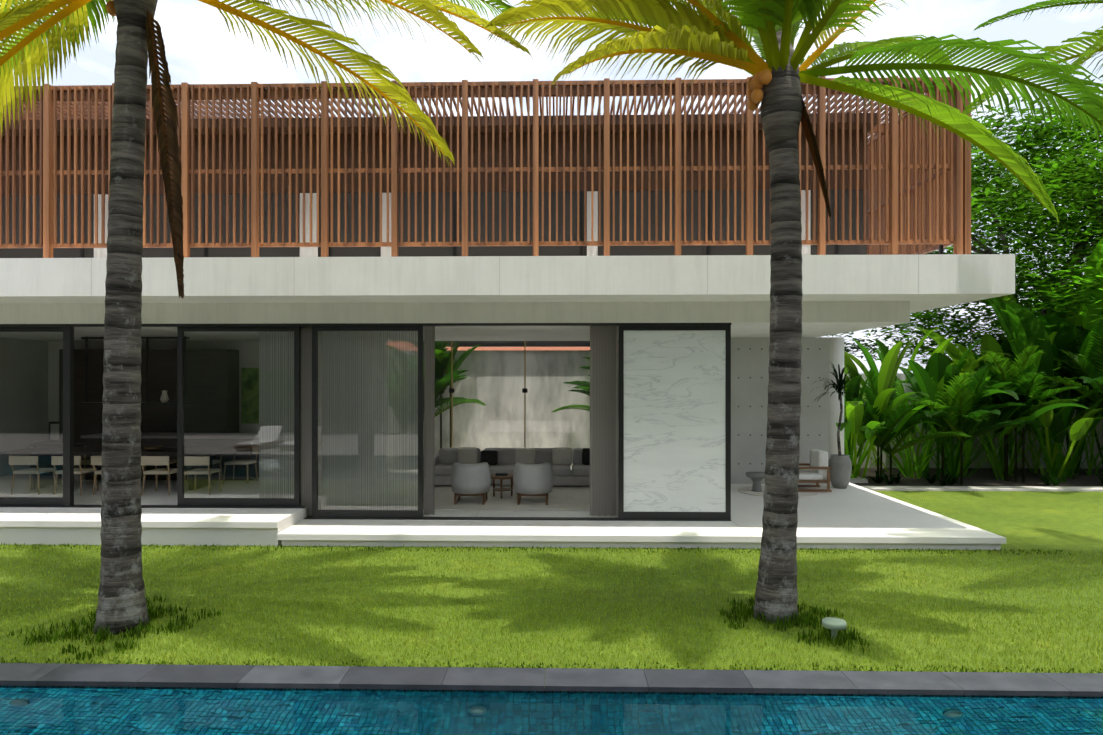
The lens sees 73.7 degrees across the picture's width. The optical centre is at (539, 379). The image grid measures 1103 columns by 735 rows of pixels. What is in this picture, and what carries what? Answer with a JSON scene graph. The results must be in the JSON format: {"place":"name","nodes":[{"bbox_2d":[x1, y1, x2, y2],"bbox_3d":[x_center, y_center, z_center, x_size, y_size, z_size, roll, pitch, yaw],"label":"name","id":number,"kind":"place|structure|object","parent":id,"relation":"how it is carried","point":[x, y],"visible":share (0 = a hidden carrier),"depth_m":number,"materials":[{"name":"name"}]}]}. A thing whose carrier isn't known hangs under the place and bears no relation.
{"place":"outdoors","nodes":[
{"label":"outdoors","id":0,"kind":"place"},
{"bbox_2d":[0,332,62,497],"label":"glass pane","id":1,"kind":"structure","parent":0,"point":[31,417],"depth_m":9.78,"materials":[{"name":"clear glass"}]},
{"bbox_2d":[183,331,293,498],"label":"glass pane","id":2,"kind":"structure","parent":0,"point":[241,414],"depth_m":9.71,"materials":[{"name":"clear glass"}]},
{"bbox_2d":[241,368,258,423],"bbox_3d":[-4.873,0.311,13.815,1.450,1.050,0.015,0,0,1],"label":"window glass","id":3,"kind":"object","parent":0,"point":[245,407],"depth_m":13.82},
{"bbox_2d":[0,491,1102,672],"bbox_3d":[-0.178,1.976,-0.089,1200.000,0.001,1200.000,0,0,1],"label":"lawn ground","id":4,"kind":"structure","parent":0,"point":[1027,521],"depth_m":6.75,"materials":[{"name":"green plant"}]},
{"bbox_2d":[0,0,532,634],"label":"palm","id":5,"kind":"object","parent":4,"relation":"on","point":[121,598],"depth_m":5.81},
{"bbox_2d":[106,0,115,15],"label":"palm coconuts","id":6,"kind":"object","parent":5,"relation":"attached to","point":[110,8],"visible":0.75,"depth_m":5.92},
{"bbox_2d":[0,474,1005,549],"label":"terrace floor","id":7,"kind":"structure","parent":4,"relation":"on","point":[851,516],"depth_m":8.89,"materials":[{"name":"grey concrete"}]},
{"bbox_2d":[28,441,84,447],"bbox_3d":[-8.705,1.426,13.568,1.100,0.520,0.500,0,0,1],"label":"console","id":8,"kind":"object","parent":7,"relation":"on","point":[40,444],"depth_m":13.32,"materials":[{"name":"brown wood"}]},
{"bbox_2d":[49,422,58,441],"bbox_3d":[-8.880,0.976,13.583,0.350,0.380,0.020,0,0,1],"label":"photo frame","id":9,"kind":"object","parent":8,"relation":"on","point":[49,431],"depth_m":13.57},
{"bbox_2d":[50,424,58,439],"bbox_3d":[-8.880,0.976,13.567,0.270,0.300,0.009,0,0,1],"label":"photo print","id":10,"kind":"object","parent":9,"relation":"in","point":[52,431],"depth_m":13.56},
{"bbox_2d":[2,447,235,489],"bbox_3d":[-6.504,1.393,11.490,3.200,0.585,0.850,0,0,1],"label":"dining table","id":11,"kind":"object","parent":7,"relation":"on","point":[41,452],"depth_m":11.34,"materials":[{"name":"brown wood"}]},
{"bbox_2d":[143,446,162,449],"bbox_3d":[-6.005,1.078,11.453,0.280,0.044,0.280,0,0,1],"label":"table bowl","id":12,"kind":"object","parent":11,"relation":"on","point":[154,447],"visible":1,"depth_m":11.40,"materials":[{"name":"brown wood"}]},
{"bbox_2d":[0,337,258,475],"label":"dining walls","id":13,"kind":"structure","parent":7,"relation":"on","point":[48,383],"depth_m":13.56,"materials":[{"name":"grey"}]},
{"bbox_2d":[0,301,909,340],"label":"ceiling","id":14,"kind":"structure","parent":13,"relation":"on","point":[752,319],"depth_m":9.55,"materials":[{"name":"grey concrete"}]},
{"bbox_2d":[77,337,191,403],"bbox_3d":[-6.879,-0.149,12.534,1.800,1.150,0.320,0,0,1],"label":"hanging shelf","id":15,"kind":"object","parent":14,"relation":"hanging from","point":[86,370],"visible":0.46,"depth_m":12.52,"materials":[{"name":"black metal"}]},
{"bbox_2d":[160,390,168,402],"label":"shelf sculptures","id":16,"kind":"object","parent":15,"relation":"on","point":[164,398],"visible":0.6,"depth_m":12.48},
{"bbox_2d":[321,331,417,509],"bbox_3d":[-2.241,0.551,9.833,1.363,2.530,0.046,0,0,1],"label":"curtain","id":17,"kind":"object","parent":14,"relation":"hanging from","point":[351,432],"depth_m":9.83,"materials":[{"name":"grey fabric"}]},
{"bbox_2d":[0,254,1014,312],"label":"slab","id":18,"kind":"structure","parent":14,"relation":"on","point":[945,280],"depth_m":8.72,"materials":[{"name":"grey concrete"}]},
{"bbox_2d":[0,189,866,257],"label":"glazing","id":19,"kind":"structure","parent":18,"relation":"on","point":[432,251],"depth_m":10.38,"materials":[{"name":"grey"}]},
{"bbox_2d":[94,190,810,257],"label":"curtains","id":20,"kind":"object","parent":18,"relation":"on","point":[313,251],"visible":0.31,"depth_m":10.35,"materials":[{"name":"white fabric"}]},
{"bbox_2d":[0,75,970,257],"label":"timber screen","id":21,"kind":"object","parent":18,"relation":"on","point":[919,193],"visible":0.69,"depth_m":9.28,"materials":[{"name":"brown wood"}]},
{"bbox_2d":[2,113,877,194],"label":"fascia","id":22,"kind":"structure","parent":21,"relation":"attached to","point":[525,152],"depth_m":10.33,"materials":[{"name":"brown wood"}]},
{"bbox_2d":[80,189,942,257],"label":"mullions","id":23,"kind":"object","parent":18,"relation":"on","point":[581,230],"visible":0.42,"depth_m":10.37,"materials":[{"name":"white metal"}]},
{"bbox_2d":[590,326,617,515],"bbox_3d":[0.863,0.551,9.787,0.375,2.530,0.060,0,0,1],"label":"curtain","id":24,"kind":"object","parent":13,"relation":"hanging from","point":[604,420],"visible":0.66,"depth_m":9.79,"materials":[{"name":"grey fabric"}]},
{"bbox_2d":[9,446,258,494],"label":"dining chairs","id":25,"kind":"object","parent":7,"relation":"on","point":[145,460],"visible":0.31,"depth_m":10.69,"materials":[{"name":"beige"}]},
{"bbox_2d":[59,349,258,479],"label":"kitchen cabinets","id":26,"kind":"object","parent":7,"relation":"on","point":[162,369],"visible":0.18,"depth_m":13.37,"materials":[{"name":"black wood"}]},
{"bbox_2d":[80,432,258,438],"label":"island top","id":27,"kind":"structure","parent":26,"relation":"in","point":[236,435],"depth_m":12.33,"materials":[{"name":"grey stone"}]},
{"bbox_2d":[259,332,293,497],"bbox_3d":[-3.474,0.481,9.924,0.633,2.390,0.044,0,0,1],"label":"curtain","id":28,"kind":"object","parent":7,"relation":"on","point":[272,446],"depth_m":9.93,"materials":[{"name":"grey fabric"}]},
{"bbox_2d":[318,331,320,509],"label":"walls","id":29,"kind":"structure","parent":7,"relation":"on","point":[319,417],"depth_m":9.91,"materials":[{"name":"white"}]},
{"bbox_2d":[0,323,730,520],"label":"door tracks","id":30,"kind":"object","parent":7,"relation":"on","point":[68,415],"depth_m":9.65,"materials":[{"name":"black metal"}]},
{"bbox_2d":[0,327,62,504],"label":"door frame","id":31,"kind":"object","parent":30,"relation":"attached to","point":[30,501],"visible":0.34,"depth_m":9.76,"materials":[{"name":"black metal"}]},
{"bbox_2d":[177,326,299,505],"bbox_3d":[-3.966,0.496,9.708,1.620,2.380,0.062,0,0,1],"label":"door frame","id":32,"kind":"object","parent":30,"relation":"attached to","point":[183,501],"visible":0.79,"depth_m":9.69,"materials":[{"name":"black metal"}]},
{"bbox_2d":[300,327,311,515],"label":"column","id":33,"kind":"structure","parent":30,"relation":"attached to","point":[305,416],"depth_m":9.73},
{"bbox_2d":[312,326,423,517],"bbox_3d":[-2.240,0.566,9.607,1.455,2.520,0.062,0,0,1],"label":"door frame","id":34,"kind":"object","parent":30,"relation":"attached to","point":[317,513],"visible":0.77,"depth_m":9.59,"materials":[{"name":"black metal"}]},
{"bbox_2d":[317,331,417,510],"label":"glass pane","id":35,"kind":"structure","parent":34,"relation":"in","point":[382,434],"depth_m":9.61,"materials":[{"name":"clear glass"}]},
{"bbox_2d":[618,325,730,519],"bbox_3d":[1.750,0.566,9.512,1.443,2.520,0.062,0,0,1],"label":"door frame","id":36,"kind":"object","parent":30,"relation":"attached to","point":[622,514],"visible":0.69,"depth_m":9.49,"materials":[{"name":"black metal"}]},
{"bbox_2d":[624,330,725,511],"bbox_3d":[1.750,0.543,9.518,1.313,2.345,0.024,0,0,1],"label":"marble panel","id":37,"kind":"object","parent":36,"relation":"in","point":[674,420],"depth_m":9.51,"materials":[{"name":"white stone"}]},
{"bbox_2d":[424,326,434,514],"bbox_3d":[-1.468,0.551,9.847,0.153,2.530,0.054,0,0,1],"label":"curtain","id":38,"kind":"object","parent":7,"relation":"on","point":[429,420],"visible":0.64,"depth_m":9.85,"materials":[{"name":"grey fabric"}]},
{"bbox_2d":[21,255,918,535],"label":"concrete joints","id":39,"kind":"object","parent":7,"relation":"on","point":[499,293],"visible":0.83,"depth_m":8.70,"materials":[{"name":"grey concrete"}]},
{"bbox_2d":[451,341,525,448],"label":"mullions","id":40,"kind":"object","parent":7,"relation":"on","point":[524,394],"visible":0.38,"depth_m":13.83,"materials":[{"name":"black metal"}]},
{"bbox_2d":[449,388,527,392],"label":"handles","id":41,"kind":"object","parent":40,"relation":"attached to","point":[524,390],"visible":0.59,"depth_m":13.81,"materials":[{"name":"black metal"}]},
{"bbox_2d":[435,341,589,469],"bbox_3d":[-0.220,0.551,13.866,5.350,2.550,0.001,0,0,1],"label":"glass","id":42,"kind":"object","parent":7,"relation":"on","point":[515,394],"visible":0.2,"depth_m":13.87,"materials":[{"name":"clear glass"}]},
{"bbox_2d":[435,485,589,510],"bbox_3d":[-0.098,1.819,11.662,4.200,0.011,2.900,0,0,1],"label":"rug","id":43,"kind":"object","parent":7,"relation":"on","point":[568,498],"visible":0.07,"depth_m":10.99,"materials":[{"name":"grey carpet"}]},
{"bbox_2d":[451,462,490,504],"bbox_3d":[-1.007,1.526,10.854,0.600,0.600,0.660,0,0,1],"label":"armchair","id":44,"kind":"object","parent":43,"relation":"on","point":[470,479],"visible":1,"depth_m":10.61,"materials":[{"name":"fabric"}]},
{"bbox_2d":[491,474,512,498],"bbox_3d":[-0.566,1.653,11.323,0.440,0.345,0.440,0,0,1],"label":"coffee table","id":45,"kind":"object","parent":43,"relation":"on","point":[501,478],"visible":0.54,"depth_m":11.21,"materials":[{"name":"brown wood"}]},
{"bbox_2d":[495,473,507,475],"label":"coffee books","id":46,"kind":"object","parent":45,"relation":"on","point":[501,474],"visible":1,"depth_m":11.26,"materials":[{"name":"grey paper"}]},
{"bbox_2d":[435,447,589,485],"bbox_3d":[0.064,1.496,12.174,4.200,0.600,1.930,0,0,1],"label":"sofa","id":47,"kind":"object","parent":43,"relation":"on","point":[506,460],"visible":0.46,"depth_m":12.77,"materials":[{"name":"fabric"}]},
{"bbox_2d":[513,462,553,504],"bbox_3d":[-0.088,1.526,10.832,0.600,0.600,0.660,0,0,1],"label":"armchair","id":48,"kind":"object","parent":43,"relation":"on","point":[532,479],"visible":0.98,"depth_m":10.58,"materials":[{"name":"fabric"}]},
{"bbox_2d":[435,350,589,462],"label":"courtyard wall","id":49,"kind":"structure","parent":7,"relation":"on","point":[511,420],"depth_m":16.52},
{"bbox_2d":[446,347,589,349],"bbox_3d":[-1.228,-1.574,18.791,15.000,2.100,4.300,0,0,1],"label":"light strip","id":50,"kind":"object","parent":49,"relation":"on","point":[528,348],"depth_m":16.99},
{"bbox_2d":[447,341,589,346],"bbox_3d":[-0.188,-0.849,15.231,5.350,0.250,2.530,0,0,1],"label":"courtyard pergola","id":51,"kind":"object","parent":49,"relation":"attached to","point":[530,344],"depth_m":16.41,"materials":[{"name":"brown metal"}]},
{"bbox_2d":[738,486,817,497],"bbox_3d":[3.859,1.820,11.918,1.240,0.009,1.240,0,0,1],"label":"terrace rug","id":52,"kind":"object","parent":7,"relation":"on","point":[746,490],"visible":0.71,"depth_m":11.77,"materials":[{"name":"grey fabric"}]},
{"bbox_2d":[746,472,764,491],"bbox_3d":[3.530,1.671,11.926,0.350,0.310,0.350,0,0,1],"label":"side table","id":53,"kind":"object","parent":52,"relation":"on","point":[756,478],"visible":0.79,"depth_m":11.86,"materials":[{"name":"stone"}]},
{"bbox_2d":[798,449,831,491],"bbox_3d":[4.363,1.486,12.059,0.680,0.640,0.545,0,0,1],"label":"terrace armchair","id":54,"kind":"object","parent":52,"relation":"on","point":[818,468],"visible":0.81,"depth_m":11.83,"materials":[{"name":"white fabric"}]},
{"bbox_2d":[731,337,828,483],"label":"terrace wall","id":55,"kind":"structure","parent":7,"relation":"on","point":[747,391],"depth_m":12.82,"materials":[{"name":"grey concrete"}]},
{"bbox_2d":[738,348,819,463],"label":"tie holes","id":56,"kind":"object","parent":55,"relation":"attached to","point":[762,406],"visible":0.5,"depth_m":12.81,"materials":[{"name":"grey"}]},
{"bbox_2d":[829,337,843,483],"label":"round column","id":57,"kind":"structure","parent":7,"relation":"on","point":[836,351],"depth_m":12.76,"materials":[{"name":"white concrete"}]},
{"bbox_2d":[828,454,851,488],"bbox_3d":[5.050,1.551,12.340,0.370,0.550,0.370,0,0,1],"label":"planter urn","id":58,"kind":"object","parent":7,"relation":"on","point":[840,471],"visible":0.96,"depth_m":12.21,"materials":[{"name":"stone"}]},
{"bbox_2d":[809,362,871,455],"bbox_3d":[5.068,0.510,12.336,1.032,1.636,0.992,0,0,1],"label":"dracaena","id":59,"kind":"object","parent":58,"relation":"on","point":[840,385],"depth_m":12.32,"materials":[{"name":"green plant"}]},
{"bbox_2d":[0,685,1102,698],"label":"pool walls","id":60,"kind":"structure","parent":4,"relation":"in","point":[596,692],"depth_m":4.70,"materials":[{"name":"tile"}]},
{"bbox_2d":[0,688,1102,734],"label":"pool water","id":61,"kind":"structure","parent":60,"relation":"in","point":[49,711],"depth_m":4.41,"materials":[{"name":"blue liquid"}]},
{"bbox_2d":[0,663,1102,696],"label":"pool coping","id":62,"kind":"object","parent":60,"relation":"on","point":[620,680],"visible":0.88,"depth_m":4.79,"materials":[{"name":"grey stone"}]},
{"bbox_2d":[1,542,1101,673],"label":"grass tufts","id":63,"kind":"object","parent":4,"relation":"on","point":[746,612],"visible":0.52,"depth_m":5.75,"materials":[{"name":"green plant"}]},
{"bbox_2d":[485,0,1102,624],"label":"palm","id":64,"kind":"object","parent":4,"relation":"on","point":[704,30],"depth_m":5.95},
{"bbox_2d":[746,69,771,110],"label":"coconuts","id":65,"kind":"object","parent":64,"relation":"attached to","point":[756,83],"visible":1,"depth_m":6.00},
{"bbox_2d":[822,617,846,639],"bbox_3d":[2.237,1.902,5.575,0.176,0.147,0.176,0,0,1],"label":"garden lamp","id":66,"kind":"object","parent":4,"relation":"on","point":[834,624],"visible":0.94,"depth_m":5.54,"materials":[{"name":"grey"}]},
{"bbox_2d":[828,309,933,358],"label":"tree leaves","id":67,"kind":"object","parent":4,"relation":"on","point":[847,349],"visible":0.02,"depth_m":23.25,"materials":[{"name":"plant"}]},
{"bbox_2d":[853,468,1102,486],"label":"plant bed soil","id":68,"kind":"structure","parent":4,"relation":"on","point":[983,477],"depth_m":14.25,"materials":[{"name":"brown soil"}]},
{"bbox_2d":[239,238,1102,481],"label":"banana plants","id":69,"kind":"object","parent":68,"relation":"on","point":[1023,325],"visible":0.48,"depth_m":14.03,"materials":[{"name":"green leaves"}]},
{"bbox_2d":[435,314,1102,484],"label":"tropical plants","id":70,"kind":"object","parent":68,"relation":"on","point":[956,415],"visible":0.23,"depth_m":13.51,"materials":[{"name":"green leaves"}]},
{"bbox_2d":[845,373,1102,467],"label":"tropical plants","id":71,"kind":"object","parent":68,"relation":"on","point":[974,463],"depth_m":16.08,"materials":[{"name":"green plant"}]},
{"bbox_2d":[869,469,1102,485],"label":"bed rosettes","id":72,"kind":"object","parent":68,"relation":"on","point":[947,478],"visible":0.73,"depth_m":13.55,"materials":[{"name":"green plant"}]},
{"bbox_2d":[858,75,1102,370],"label":"tree","id":73,"kind":"object","parent":4,"relation":"on","point":[1041,136],"depth_m":15.75,"materials":[{"name":"green plant"}]},
{"bbox_2d":[861,486,1102,491],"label":"curb","id":74,"kind":"structure","parent":4,"relation":"on","point":[964,488],"depth_m":13.04,"materials":[{"name":"grey concrete"}]},
{"bbox_2d":[962,0,1102,114],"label":"palm","id":75,"kind":"object","parent":4,"relation":"on","point":[1095,48],"visible":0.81,"depth_m":7.71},
{"bbox_2d":[975,129,1102,326],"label":"tree","id":76,"kind":"object","parent":4,"relation":"on","point":[1045,208],"depth_m":22.10,"materials":[{"name":"plant"}]},
{"bbox_2d":[0,543,1102,605],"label":"lawn","id":77,"kind":"structure","parent":0,"point":[571,567],"depth_m":7.46,"materials":[{"name":"green plant"}]},
{"bbox_2d":[0,0,1102,372],"label":"sky","id":78,"kind":"structure","parent":0,"point":[200,48],"materials":[{"name":"white"}]},
{"bbox_2d":[570,464,867,482],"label":"courtyard ground","id":79,"kind":"structure","parent":0,"point":[858,480],"depth_m":13.77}
]}

